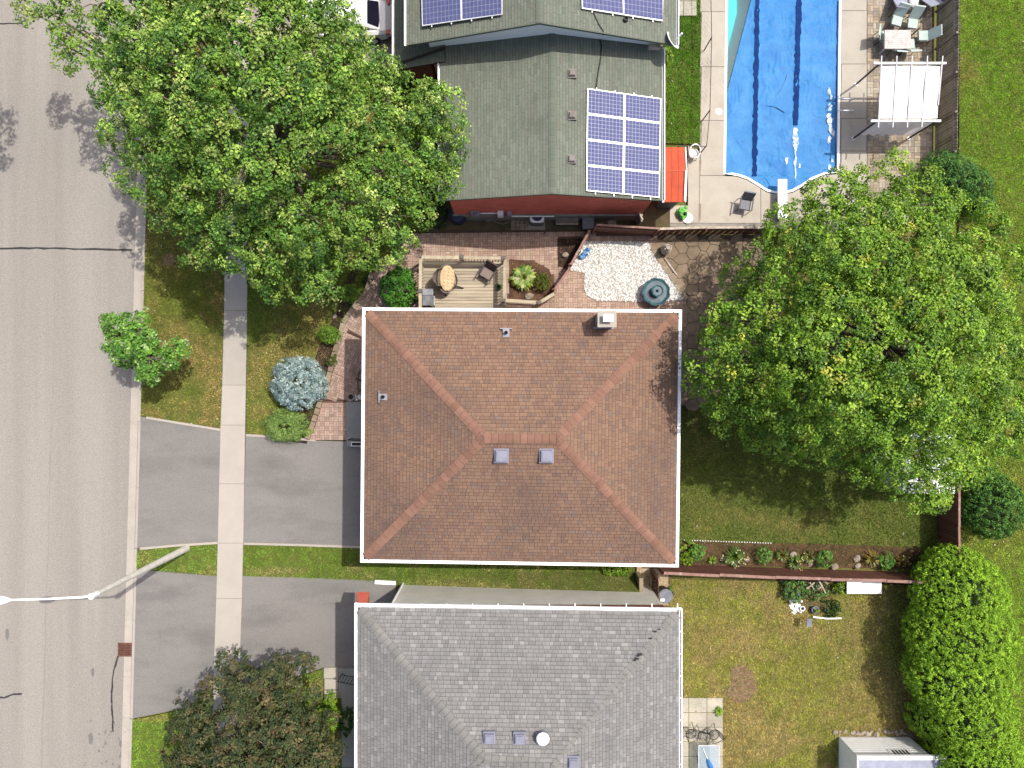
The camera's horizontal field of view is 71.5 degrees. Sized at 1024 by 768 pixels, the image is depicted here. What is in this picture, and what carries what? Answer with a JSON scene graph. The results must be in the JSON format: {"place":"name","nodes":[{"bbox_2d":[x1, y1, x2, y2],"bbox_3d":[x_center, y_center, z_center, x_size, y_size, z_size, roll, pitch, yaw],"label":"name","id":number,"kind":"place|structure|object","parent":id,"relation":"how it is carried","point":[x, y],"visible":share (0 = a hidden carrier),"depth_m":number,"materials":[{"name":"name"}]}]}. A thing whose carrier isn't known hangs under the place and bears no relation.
{"place":"outdoors","nodes":[
{"label":"outdoors","id":0,"kind":"place"},
{"bbox_2d":[0,0,140,767],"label":"road","id":1,"kind":"structure","parent":0,"point":[67,233],"depth_m":35.10,"materials":[{"name":"asphalt"}]},
{"bbox_2d":[118,643,131,656],"bbox_3d":[-19.117,13.113,35.099,0.685,0.042,0.685,0,90,0],"label":"drain grate","id":2,"kind":"object","parent":1,"relation":"on","point":[124,649],"visible":1,"depth_m":35.08,"materials":[{"name":"metal"}]},
{"bbox_2d":[130,690,213,767],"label":"lawn","id":3,"kind":"structure","parent":0,"point":[148,742],"depth_m":35.00,"materials":[{"name":"plant"}]},
{"bbox_2d":[133,569,216,717],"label":"driveway","id":4,"kind":"structure","parent":0,"point":[175,617],"depth_m":34.99,"materials":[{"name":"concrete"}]},
{"bbox_2d":[135,544,217,575],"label":"lawn","id":5,"kind":"structure","parent":0,"point":[201,560],"depth_m":35.00,"materials":[{"name":"plant"}]},
{"bbox_2d":[0,545,189,604],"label":"street lamp","id":6,"kind":"object","parent":5,"relation":"on","point":[150,566],"visible":1,"depth_m":29.19,"materials":[{"name":"metal"}]},
{"bbox_2d":[137,416,220,547],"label":"driveway","id":7,"kind":"structure","parent":0,"point":[179,470],"depth_m":34.99,"materials":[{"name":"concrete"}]},
{"bbox_2d":[140,542,217,549],"bbox_3d":[-16.390,7.947,35.002,3.841,0.095,0.133,-4,90,0],"label":"driveway edging","id":8,"kind":"object","parent":7,"relation":"on","point":[176,545],"visible":1,"depth_m":34.95,"materials":[{"name":"concrete"}]},
{"bbox_2d":[146,416,219,430],"bbox_3d":[-16.166,1.955,35.002,3.695,0.095,0.112,9,90,0],"label":"driveway edging","id":9,"kind":"object","parent":7,"relation":"on","point":[189,424],"visible":1,"depth_m":34.95,"materials":[{"name":"concrete"}]},
{"bbox_2d":[139,0,226,428],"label":"lawn","id":10,"kind":"structure","parent":0,"point":[186,302],"depth_m":35.00,"materials":[{"name":"plant"}]},
{"bbox_2d":[98,306,192,387],"bbox_3d":[-16.890,-1.906,32.766,4.458,4.669,3.207,44,90,0],"label":"street tree","id":11,"kind":"object","parent":10,"relation":"on","point":[134,336],"visible":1,"depth_m":31.33,"materials":[{"name":"green plant"}]},
{"bbox_2d":[211,0,248,767],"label":"pavement","id":12,"kind":"structure","parent":0,"point":[230,533],"depth_m":34.97,"materials":[{"name":"concrete"}]},
{"bbox_2d":[236,668,324,767],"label":"lawn","id":13,"kind":"structure","parent":0,"point":[318,674],"depth_m":35.00,"materials":[{"name":"plant"}]},
{"bbox_2d":[158,647,347,767],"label":"dark maple tree","id":14,"kind":"object","parent":13,"relation":"on","point":[285,726],"visible":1,"depth_m":30.56,"materials":[{"name":"green plant"}]},
{"bbox_2d":[243,436,360,545],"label":"driveway","id":15,"kind":"structure","parent":0,"point":[309,492],"depth_m":34.99,"materials":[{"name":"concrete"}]},
{"bbox_2d":[244,542,359,547],"bbox_3d":[-10.319,7.932,35.002,5.746,0.095,0.125,2,90,0],"label":"driveway edging","id":16,"kind":"object","parent":15,"relation":"on","point":[308,545],"visible":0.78,"depth_m":34.95,"materials":[{"name":"concrete"}]},
{"bbox_2d":[240,576,395,685],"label":"driveway","id":17,"kind":"structure","parent":0,"point":[312,617],"depth_m":34.99,"materials":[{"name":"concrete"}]},
{"bbox_2d":[249,0,391,68],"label":"driveway","id":18,"kind":"structure","parent":0,"point":[387,42],"depth_m":34.99,"materials":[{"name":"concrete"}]},
{"bbox_2d":[303,0,391,43],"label":"parked car","id":19,"kind":"object","parent":18,"relation":"on","point":[376,17],"visible":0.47,"depth_m":33.92,"materials":[{"name":"white paint"}]},
{"bbox_2d":[306,400,346,439],"bbox_3d":[-9.104,1.796,35.038,2.058,0.184,1.966,0,90,0],"label":"walk tier","id":20,"kind":"object","parent":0,"point":[331,423],"visible":1,"depth_m":34.95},
{"bbox_2d":[245,67,442,439],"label":"lawn","id":21,"kind":"structure","parent":0,"point":[288,327],"depth_m":35.00,"materials":[{"name":"plant"}]},
{"bbox_2d":[10,0,471,306],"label":"maple tree","id":22,"kind":"object","parent":21,"relation":"on","point":[177,110],"visible":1,"depth_m":26.55,"materials":[{"name":"green plant"}]},
{"bbox_2d":[262,407,309,442],"bbox_3d":[-10.987,1.983,34.552,2.281,0.896,1.812,0,90,0],"label":"juniper shrub","id":23,"kind":"object","parent":21,"relation":"on","point":[290,416],"visible":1,"depth_m":34.36,"materials":[{"name":"green plant"}]},
{"bbox_2d":[269,355,329,410],"bbox_3d":[-10.290,-0.024,34.268,2.898,1.463,2.758,0,90,0],"label":"blue spruce","id":24,"kind":"object","parent":21,"relation":"on","point":[297,364],"visible":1,"depth_m":33.98,"materials":[{"name":"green plant"}]},
{"bbox_2d":[291,253,372,443],"bbox_3d":[-8.923,-1.840,35.026,1.096,0.189,10.127,20,90,0],"label":"front garden bed","id":25,"kind":"object","parent":21,"relation":"on","point":[328,347],"visible":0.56,"depth_m":34.97,"materials":[{"name":"brown soil"}]},
{"bbox_2d":[315,326,341,344],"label":"round bush","id":26,"kind":"object","parent":25,"relation":"on","point":[332,334],"visible":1,"depth_m":34.32,"materials":[{"name":"green plant"}]},
{"bbox_2d":[339,283,359,303],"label":"round bush","id":27,"kind":"object","parent":25,"relation":"on","point":[351,287],"visible":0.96,"depth_m":34.42,"materials":[{"name":"green plant"}]},
{"bbox_2d":[305,272,373,438],"bbox_3d":[-8.609,-1.467,34.832,0.722,0.337,8.733,22,90,0],"label":"stone edging","id":28,"kind":"object","parent":21,"relation":"on","point":[355,305],"visible":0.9,"depth_m":34.72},
{"bbox_2d":[343,254,403,336],"bbox_3d":[-6.128,-4.175,34.918,2.374,0.424,4.877,29,90,0],"label":"walk tier","id":29,"kind":"object","parent":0,"point":[373,298],"visible":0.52,"depth_m":34.71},
{"bbox_2d":[378,264,418,307],"bbox_3d":[-5.448,-4.587,34.130,1.876,1.441,2.217,-26,90,0],"label":"leafy shrub","id":30,"kind":"object","parent":29,"relation":"on","point":[402,278],"visible":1,"depth_m":33.80,"materials":[{"name":"green plant"}]},
{"bbox_2d":[242,545,642,591],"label":"lawn","id":31,"kind":"structure","parent":0,"point":[333,563],"depth_m":34.98,"materials":[{"name":"plant"}]},
{"bbox_2d":[602,566,629,576],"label":"lime plant","id":32,"kind":"object","parent":31,"relation":"on","point":[622,571],"visible":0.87,"depth_m":34.56,"materials":[{"name":"green plant"}]},
{"bbox_2d":[354,580,681,767],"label":"grey roofed house","id":33,"kind":"structure","parent":0,"point":[445,676],"depth_m":29.95,"materials":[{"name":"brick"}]},
{"bbox_2d":[513,730,525,744],"bbox_3d":[0.302,14.356,28.789,0.500,0.310,0.500,0,90,0],"label":"roof vent","id":34,"kind":"object","parent":33,"relation":"on","point":[519,737],"visible":1,"depth_m":28.74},
{"bbox_2d":[360,307,681,566],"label":"brown roofed house","id":35,"kind":"structure","parent":0,"point":[467,391],"depth_m":30.29,"materials":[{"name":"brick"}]},
{"bbox_2d":[494,448,508,462],"bbox_3d":[-0.437,2.947,29.144,0.600,0.330,0.600,0,90,0],"label":"roof vent","id":36,"kind":"object","parent":35,"relation":"on","point":[501,455],"visible":1,"depth_m":29.03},
{"bbox_2d":[539,448,553,462],"bbox_3d":[1.419,2.947,29.144,0.600,0.330,0.600,0,90,0],"label":"roof vent","id":37,"kind":"object","parent":35,"relation":"on","point":[546,455],"visible":1,"depth_m":29.03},
{"bbox_2d":[593,311,616,328],"bbox_3d":[3.939,-2.695,30.100,0.870,1.800,0.679,0,90,0],"label":"chimney","id":38,"kind":"object","parent":35,"relation":"on","point":[605,319],"visible":1,"depth_m":29.48,"materials":[{"name":"concrete"}]},
{"bbox_2d":[398,232,687,319],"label":"patio","id":39,"kind":"structure","parent":0,"point":[540,248],"depth_m":34.70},
{"bbox_2d":[418,254,540,307],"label":"garden deck","id":40,"kind":"structure","parent":39,"relation":"on","point":[476,291],"depth_m":34.25,"materials":[{"name":"brown wood"}]},
{"bbox_2d":[422,289,434,307],"bbox_3d":[-3.939,-4.008,33.760,0.595,0.980,0.950,0,90,0],"label":"barbecue","id":41,"kind":"object","parent":40,"relation":"on","point":[428,298],"visible":0.96,"depth_m":33.45,"materials":[{"name":"metal"}]},
{"bbox_2d":[432,264,463,296],"bbox_3d":[-3.110,-4.910,33.673,1.088,1.146,1.328,-29,90,0],"label":"lounge chair","id":42,"kind":"object","parent":40,"relation":"on","point":[443,276],"visible":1,"depth_m":33.41,"materials":[{"name":"fabric"}]},
{"bbox_2d":[478,259,497,281],"bbox_3d":[-1.127,-5.355,33.752,0.680,1.003,0.808,32,90,0],"label":"deck chair","id":43,"kind":"object","parent":40,"relation":"on","point":[488,271],"visible":1,"depth_m":33.75,"materials":[{"name":"brown fabric"}]},
{"bbox_2d":[509,259,554,300],"bbox_3d":[0.970,-5.045,34.879,2.223,0.481,2.086,0,90,0],"label":"garden bed","id":44,"kind":"object","parent":39,"relation":"on","point":[515,293],"visible":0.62,"depth_m":34.68,"materials":[{"name":"brown soil"}]},
{"bbox_2d":[509,264,536,290],"bbox_3d":[0.578,-5.173,34.438,1.342,0.464,1.370,28,90,0],"label":"hosta","id":45,"kind":"object","parent":44,"relation":"on","point":[526,273],"visible":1,"depth_m":34.27,"materials":[{"name":"green plant"}]},
{"bbox_2d":[532,273,550,292],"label":"boxwood","id":46,"kind":"object","parent":44,"relation":"on","point":[546,282],"visible":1,"depth_m":34.21,"materials":[{"name":"green plant"}]},
{"bbox_2d":[591,224,659,237],"bbox_3d":[5.384,-7.305,33.973,3.024,1.753,0.152,4,90,0],"label":"garden fence","id":47,"kind":"object","parent":39,"relation":"on","point":[652,232],"visible":1,"depth_m":33.79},
{"bbox_2d":[570,241,683,301],"bbox_3d":[5.644,-5.476,34.865,5.670,0.469,3.034,0,90,0],"label":"gravel bed","id":48,"kind":"object","parent":39,"relation":"on","point":[625,271],"visible":0.91,"depth_m":34.66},
{"bbox_2d":[642,277,669,305],"bbox_3d":[6.915,-4.439,34.185,1.351,1.030,1.361,0,90,0],"label":"fountain","id":49,"kind":"object","parent":48,"relation":"on","point":[655,291],"visible":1,"depth_m":34.19,"materials":[{"name":"stone"}]},
{"bbox_2d":[650,246,688,300],"bbox_3d":[7.677,-5.387,34.660,0.240,0.060,3.053,-34,90,0],"label":"brick edging","id":50,"kind":"object","parent":39,"relation":"on","point":[668,271],"visible":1,"depth_m":34.63,"materials":[{"name":"stone"}]},
{"bbox_2d":[134,0,957,767],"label":"ground","id":51,"kind":"structure","parent":0,"point":[338,704],"depth_m":35.13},
{"bbox_2d":[121,0,151,767],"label":"kerb","id":52,"kind":"structure","parent":51,"relation":"on","point":[132,532],"depth_m":35.10,"materials":[{"name":"concrete"}]},
{"bbox_2d":[324,667,353,767],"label":"paved path","id":53,"kind":"structure","parent":51,"relation":"on","point":[343,691],"depth_m":34.70,"materials":[{"name":"concrete"}]},
{"bbox_2d":[321,689,341,734],"bbox_3d":[-8.806,16.020,34.650,1.072,0.720,2.244,0,90,0],"label":"porch shrub","id":54,"kind":"object","parent":53,"relation":"on","point":[330,703],"visible":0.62,"depth_m":34.52,"materials":[{"name":"green plant"}]},
{"bbox_2d":[337,704,353,737],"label":"porch shrub","id":55,"kind":"object","parent":53,"relation":"on","point":[341,727],"visible":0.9,"depth_m":34.57,"materials":[{"name":"green plant"}]},
{"bbox_2d":[324,372,361,401],"bbox_3d":[-8.071,0.412,35.008,2.175,0.244,1.521,19,90,0],"label":"walk tier","id":56,"kind":"object","parent":51,"relation":"on","point":[341,387],"visible":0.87,"depth_m":34.89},
{"bbox_2d":[333,354,361,381],"bbox_3d":[-7.860,-0.712,34.978,2.094,0.304,1.016,21,90,0],"label":"walk tier","id":57,"kind":"object","parent":51,"relation":"on","point":[346,367],"visible":0.8,"depth_m":34.83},
{"bbox_2d":[336,332,361,364],"bbox_3d":[-7.744,-1.750,34.948,1.941,0.364,1.193,24,90,0],"label":"walk tier","id":58,"kind":"object","parent":51,"relation":"on","point":[350,346],"visible":0.84,"depth_m":34.77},
{"bbox_2d":[347,401,361,446],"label":"porch slab","id":59,"kind":"structure","parent":51,"relation":"on","point":[354,419],"depth_m":34.84,"materials":[{"name":"concrete"}]},
{"bbox_2d":[392,0,678,220],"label":"green roofed house","id":60,"kind":"structure","parent":51,"relation":"on","point":[507,73],"depth_m":30.26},
{"bbox_2d":[421,0,502,26],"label":"solar array","id":61,"kind":"object","parent":60,"relation":"on","point":[434,12],"visible":1,"depth_m":29.19,"materials":[{"name":"glass"}]},
{"bbox_2d":[581,0,662,21],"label":"solar array","id":62,"kind":"object","parent":60,"relation":"on","point":[652,10],"visible":1,"depth_m":29.32,"materials":[{"name":"glass"}]},
{"bbox_2d":[586,88,660,199],"bbox_3d":[4.806,-10.291,30.494,3.341,0.811,4.625,0,90,0],"label":"solar array","id":63,"kind":"object","parent":60,"relation":"on","point":[625,124],"visible":1,"depth_m":30.47,"materials":[{"name":"glass"}]},
{"bbox_2d":[557,238,582,267],"bbox_3d":[2.849,-6.395,34.882,1.275,0.477,1.451,0,90,0],"label":"garden bed","id":64,"kind":"object","parent":51,"relation":"on","point":[570,246],"visible":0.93,"depth_m":34.68,"materials":[{"name":"brown soil"}]},
{"bbox_2d":[427,201,669,233],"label":"alley","id":65,"kind":"structure","parent":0,"point":[652,216],"depth_m":35.00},
{"bbox_2d":[426,203,448,229],"bbox_3d":[-3.613,-8.152,34.526,1.129,1.008,1.370,0,90,0],"label":"alley shrub","id":66,"kind":"object","parent":65,"relation":"on","point":[444,223],"visible":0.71,"depth_m":34.31,"materials":[{"name":"green plant"}]},
{"bbox_2d":[417,229,587,233],"bbox_3d":[-0.446,-7.352,34.493,8.188,1.017,0.108,0,90,0],"label":"wire fence","id":67,"kind":"object","parent":65,"relation":"on","point":[499,230],"visible":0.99,"depth_m":33.99,"materials":[{"name":"metal"}]},
{"bbox_2d":[528,217,544,229],"bbox_3d":[1.208,-8.037,34.562,0.840,0.877,0.940,0,90,0],"label":"air conditioner","id":68,"kind":"object","parent":65,"relation":"on","point":[536,223],"visible":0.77,"depth_m":34.58,"materials":[{"name":"grey metal"}]},
{"bbox_2d":[656,147,686,208],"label":"orange shed","id":69,"kind":"structure","parent":65,"relation":"on","point":[675,177],"depth_m":32.67,"materials":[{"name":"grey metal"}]},
{"bbox_2d":[637,567,670,606],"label":"gate path","id":70,"kind":"structure","parent":0,"point":[645,573],"depth_m":34.97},
{"bbox_2d":[659,585,672,603],"bbox_3d":[7.367,10.188,34.528,0.700,0.945,0.700,0,90,0],"label":"rain barrel","id":71,"kind":"object","parent":70,"relation":"on","point":[665,595],"visible":0.92,"depth_m":34.08,"materials":[{"name":"grey plastic"}]},
{"bbox_2d":[664,0,701,144],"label":"lawn","id":72,"kind":"structure","parent":0,"point":[682,97],"depth_m":34.99,"materials":[{"name":"plant"}]},
{"bbox_2d":[679,0,696,15],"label":"garden slabs","id":73,"kind":"structure","parent":72,"relation":"on","point":[693,12],"depth_m":34.95,"materials":[{"name":"concrete"}]},
{"bbox_2d":[682,697,722,767],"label":"slab patio","id":74,"kind":"structure","parent":0,"point":[702,707],"depth_m":34.96,"materials":[{"name":"stone"}]},
{"bbox_2d":[651,232,787,410],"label":"stone patio","id":75,"kind":"structure","parent":0,"point":[696,262],"depth_m":34.70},
{"bbox_2d":[656,225,798,235],"bbox_3d":[10.293,-7.351,34.221,6.812,1.558,0.183,-1,90,0],"label":"garden fence","id":76,"kind":"object","parent":75,"relation":"on","point":[701,230],"visible":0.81,"depth_m":33.76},
{"bbox_2d":[670,0,874,232],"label":"pool terrace","id":77,"kind":"structure","parent":0,"point":[714,194],"depth_m":34.96,"materials":[{"name":"concrete"}]},
{"bbox_2d":[677,205,692,222],"bbox_3d":[8.473,-8.296,34.781,0.597,0.481,0.933,-36,90,0],"label":"garden toy","id":78,"kind":"object","parent":77,"relation":"on","point":[684,215],"visible":1,"depth_m":34.70,"materials":[{"name":"plastic"}]},
{"bbox_2d":[700,0,711,151],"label":"wire fence","id":79,"kind":"object","parent":77,"relation":"on","point":[707,68],"visible":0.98,"depth_m":33.65,"materials":[{"name":"metal"}]},
{"bbox_2d":[735,191,755,213],"bbox_3d":[11.347,-8.806,34.472,0.660,0.983,0.800,10,90,0],"label":"pool chair","id":80,"kind":"object","parent":77,"relation":"on","point":[746,199],"visible":1,"depth_m":34.43,"materials":[{"name":"grey fabric"}]},
{"bbox_2d":[775,179,786,218],"bbox_3d":[13.122,-8.981,34.725,0.480,0.490,1.915,0,90,0],"label":"diving board","id":81,"kind":"object","parent":77,"relation":"on","point":[782,191],"visible":0.78,"depth_m":34.48,"materials":[{"name":"white plastic"}]},
{"bbox_2d":[723,0,840,193],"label":"swimming pool","id":82,"kind":"structure","parent":77,"relation":"in","point":[736,12],"depth_m":35.03,"materials":[{"name":"liquid"}]},
{"bbox_2d":[726,0,837,190],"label":"pool cover","id":83,"kind":"object","parent":82,"relation":"on","point":[781,119],"visible":0.97,"depth_m":35.09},
{"bbox_2d":[851,56,945,139],"bbox_3d":[18.200,-13.398,33.769,3.444,2.403,3.287,0,90,0],"label":"pergola","id":84,"kind":"object","parent":77,"relation":"on","point":[908,92],"visible":1,"depth_m":32.62,"materials":[{"name":"fabric"}]},
{"bbox_2d":[660,578,928,767],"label":"lawn","id":85,"kind":"structure","parent":0,"point":[819,681],"depth_m":35.00,"materials":[{"name":"plant"}]},
{"bbox_2d":[727,665,755,702],"bbox_3d":[11.290,14.756,34.984,1.470,0.132,1.890,0,90,0],"label":"bare patch","id":86,"kind":"object","parent":85,"relation":"on","point":[740,680],"visible":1,"depth_m":34.97,"materials":[{"name":"brown soil"}]},
{"bbox_2d":[779,579,841,614],"bbox_3d":[14.790,10.512,35.054,3.228,0.132,1.811,0,90,0],"label":"garden patch","id":87,"kind":"object","parent":85,"relation":"on","point":[804,604],"visible":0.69,"depth_m":34.99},
{"bbox_2d":[781,579,805,604],"bbox_3d":[13.756,10.083,34.663,1.220,0.714,1.375,0,90,0],"label":"wild shrub","id":88,"kind":"object","parent":87,"relation":"on","point":[790,584],"visible":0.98,"depth_m":34.53,"materials":[{"name":"green plant"}]},
{"bbox_2d":[803,582,832,603],"bbox_3d":[14.968,10.228,34.776,1.602,0.488,1.106,0,90,0],"label":"wild shrub","id":89,"kind":"object","parent":87,"relation":"on","point":[809,592],"visible":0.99,"depth_m":34.70,"materials":[{"name":"green plant"}]},
{"bbox_2d":[824,599,840,617],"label":"wild shrub","id":90,"kind":"object","parent":87,"relation":"on","point":[834,610],"visible":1,"depth_m":34.65,"materials":[{"name":"green plant"}]},
{"bbox_2d":[844,581,881,593],"bbox_3d":[17.070,9.860,34.712,1.680,0.575,0.594,0,90,0],"label":"storage box","id":91,"kind":"object","parent":85,"relation":"on","point":[855,587],"visible":0.81,"depth_m":34.42,"materials":[{"name":"white plastic"}]},
{"bbox_2d":[838,737,946,767],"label":"metal shed","id":92,"kind":"structure","parent":85,"relation":"on","point":[881,752],"depth_m":33.54,"materials":[{"name":"grey metal"}]},
{"bbox_2d":[679,298,957,565],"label":"lawn","id":93,"kind":"structure","parent":0,"point":[731,489],"depth_m":35.00,"materials":[{"name":"plant"}]},
{"bbox_2d":[683,541,920,567],"bbox_3d":[14.248,8.432,35.029,11.730,0.182,1.224,1,90,0],"label":"flower bed","id":94,"kind":"object","parent":93,"relation":"on","point":[715,545],"visible":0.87,"depth_m":34.98,"materials":[{"name":"brown soil"}]},
{"bbox_2d":[679,539,699,565],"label":"lime plant","id":95,"kind":"object","parent":94,"relation":"on","point":[688,557],"visible":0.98,"depth_m":34.73,"materials":[{"name":"green plant"}]},
{"bbox_2d":[721,545,747,567],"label":"daylily","id":96,"kind":"object","parent":94,"relation":"on","point":[736,554],"visible":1,"depth_m":34.69,"materials":[{"name":"green plant"}]},
{"bbox_2d":[656,564,926,583],"bbox_3d":[13.601,9.080,34.097,13.121,1.806,0.193,2,90,0],"label":"garden fence","id":97,"kind":"object","parent":94,"relation":"on","point":[792,573],"visible":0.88,"depth_m":33.88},
{"bbox_2d":[815,550,832,567],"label":"bed bush","id":98,"kind":"object","parent":94,"relation":"on","point":[819,559],"visible":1,"depth_m":34.55,"materials":[{"name":"green plant"}]},
{"bbox_2d":[878,551,895,570],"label":"bed bush","id":99,"kind":"object","parent":94,"relation":"on","point":[886,567],"visible":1,"depth_m":34.57,"materials":[{"name":"green plant"}]},
{"bbox_2d":[678,145,1023,518],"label":"maple tree","id":100,"kind":"object","parent":93,"relation":"on","point":[895,399],"visible":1,"depth_m":26.61,"materials":[{"name":"green plant"}]},
{"bbox_2d":[936,483,960,552],"bbox_3d":[20.918,6.643,34.095,0.175,1.810,3.923,0,90,0],"label":"garden fence","id":101,"kind":"object","parent":93,"relation":"on","point":[945,532],"visible":0.66,"depth_m":33.79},
{"bbox_2d":[867,0,933,224],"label":"pool paving","id":102,"kind":"structure","parent":0,"point":[918,146],"depth_m":34.97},
{"bbox_2d":[879,30,910,54],"bbox_3d":[18.599,-16.614,34.617,1.280,0.695,0.902,0,90,0],"label":"patio table","id":103,"kind":"object","parent":102,"relation":"on","point":[897,39],"visible":0.96,"depth_m":34.27,"materials":[{"name":"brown wood"}]},
{"bbox_2d":[885,1,911,29],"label":"patio chair","id":104,"kind":"object","parent":102,"relation":"on","point":[898,14],"visible":0.94,"depth_m":34.47,"materials":[{"name":"white fabric"}]},
{"bbox_2d":[903,4,925,32],"bbox_3d":[19.484,-17.674,34.477,0.591,0.983,0.884,8,90,0],"label":"patio chair","id":105,"kind":"object","parent":102,"relation":"on","point":[913,17],"visible":0.93,"depth_m":34.46,"materials":[{"name":"white fabric"}]},
{"bbox_2d":[912,24,942,45],"bbox_3d":[20.141,-16.924,34.477,0.884,0.983,0.591,-2,90,0],"label":"patio chair","id":106,"kind":"object","parent":102,"relation":"on","point":[928,35],"visible":0.94,"depth_m":34.44,"materials":[{"name":"white fabric"}]},
{"bbox_2d":[933,0,958,155],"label":"park fence","id":107,"kind":"object","parent":102,"relation":"on","point":[952,116],"visible":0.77,"depth_m":33.98,"materials":[{"name":"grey wood"}]},
{"bbox_2d":[881,434,954,493],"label":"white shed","id":108,"kind":"structure","parent":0,"point":[888,480],"depth_m":32.83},
{"bbox_2d":[929,0,1023,765],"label":"lawn","id":109,"kind":"structure","parent":0,"point":[991,90],"depth_m":35.00,"materials":[{"name":"plant"}]},
{"bbox_2d":[917,148,996,218],"bbox_3d":[21.344,-9.636,33.792,4.207,2.515,2.241,27,90,0],"label":"juniper bush","id":110,"kind":"object","parent":109,"relation":"on","point":[957,174],"visible":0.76,"depth_m":33.37,"materials":[{"name":"green plant"}]},
{"bbox_2d":[899,542,1023,767],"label":"cedar hedge","id":111,"kind":"object","parent":109,"relation":"on","point":[958,716],"visible":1,"depth_m":31.83,"materials":[{"name":"green plant"}]},
{"bbox_2d":[952,466,1023,540],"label":"cedar shrub","id":112,"kind":"object","parent":109,"relation":"on","point":[991,504],"visible":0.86,"depth_m":32.83,"materials":[{"name":"green plant"}]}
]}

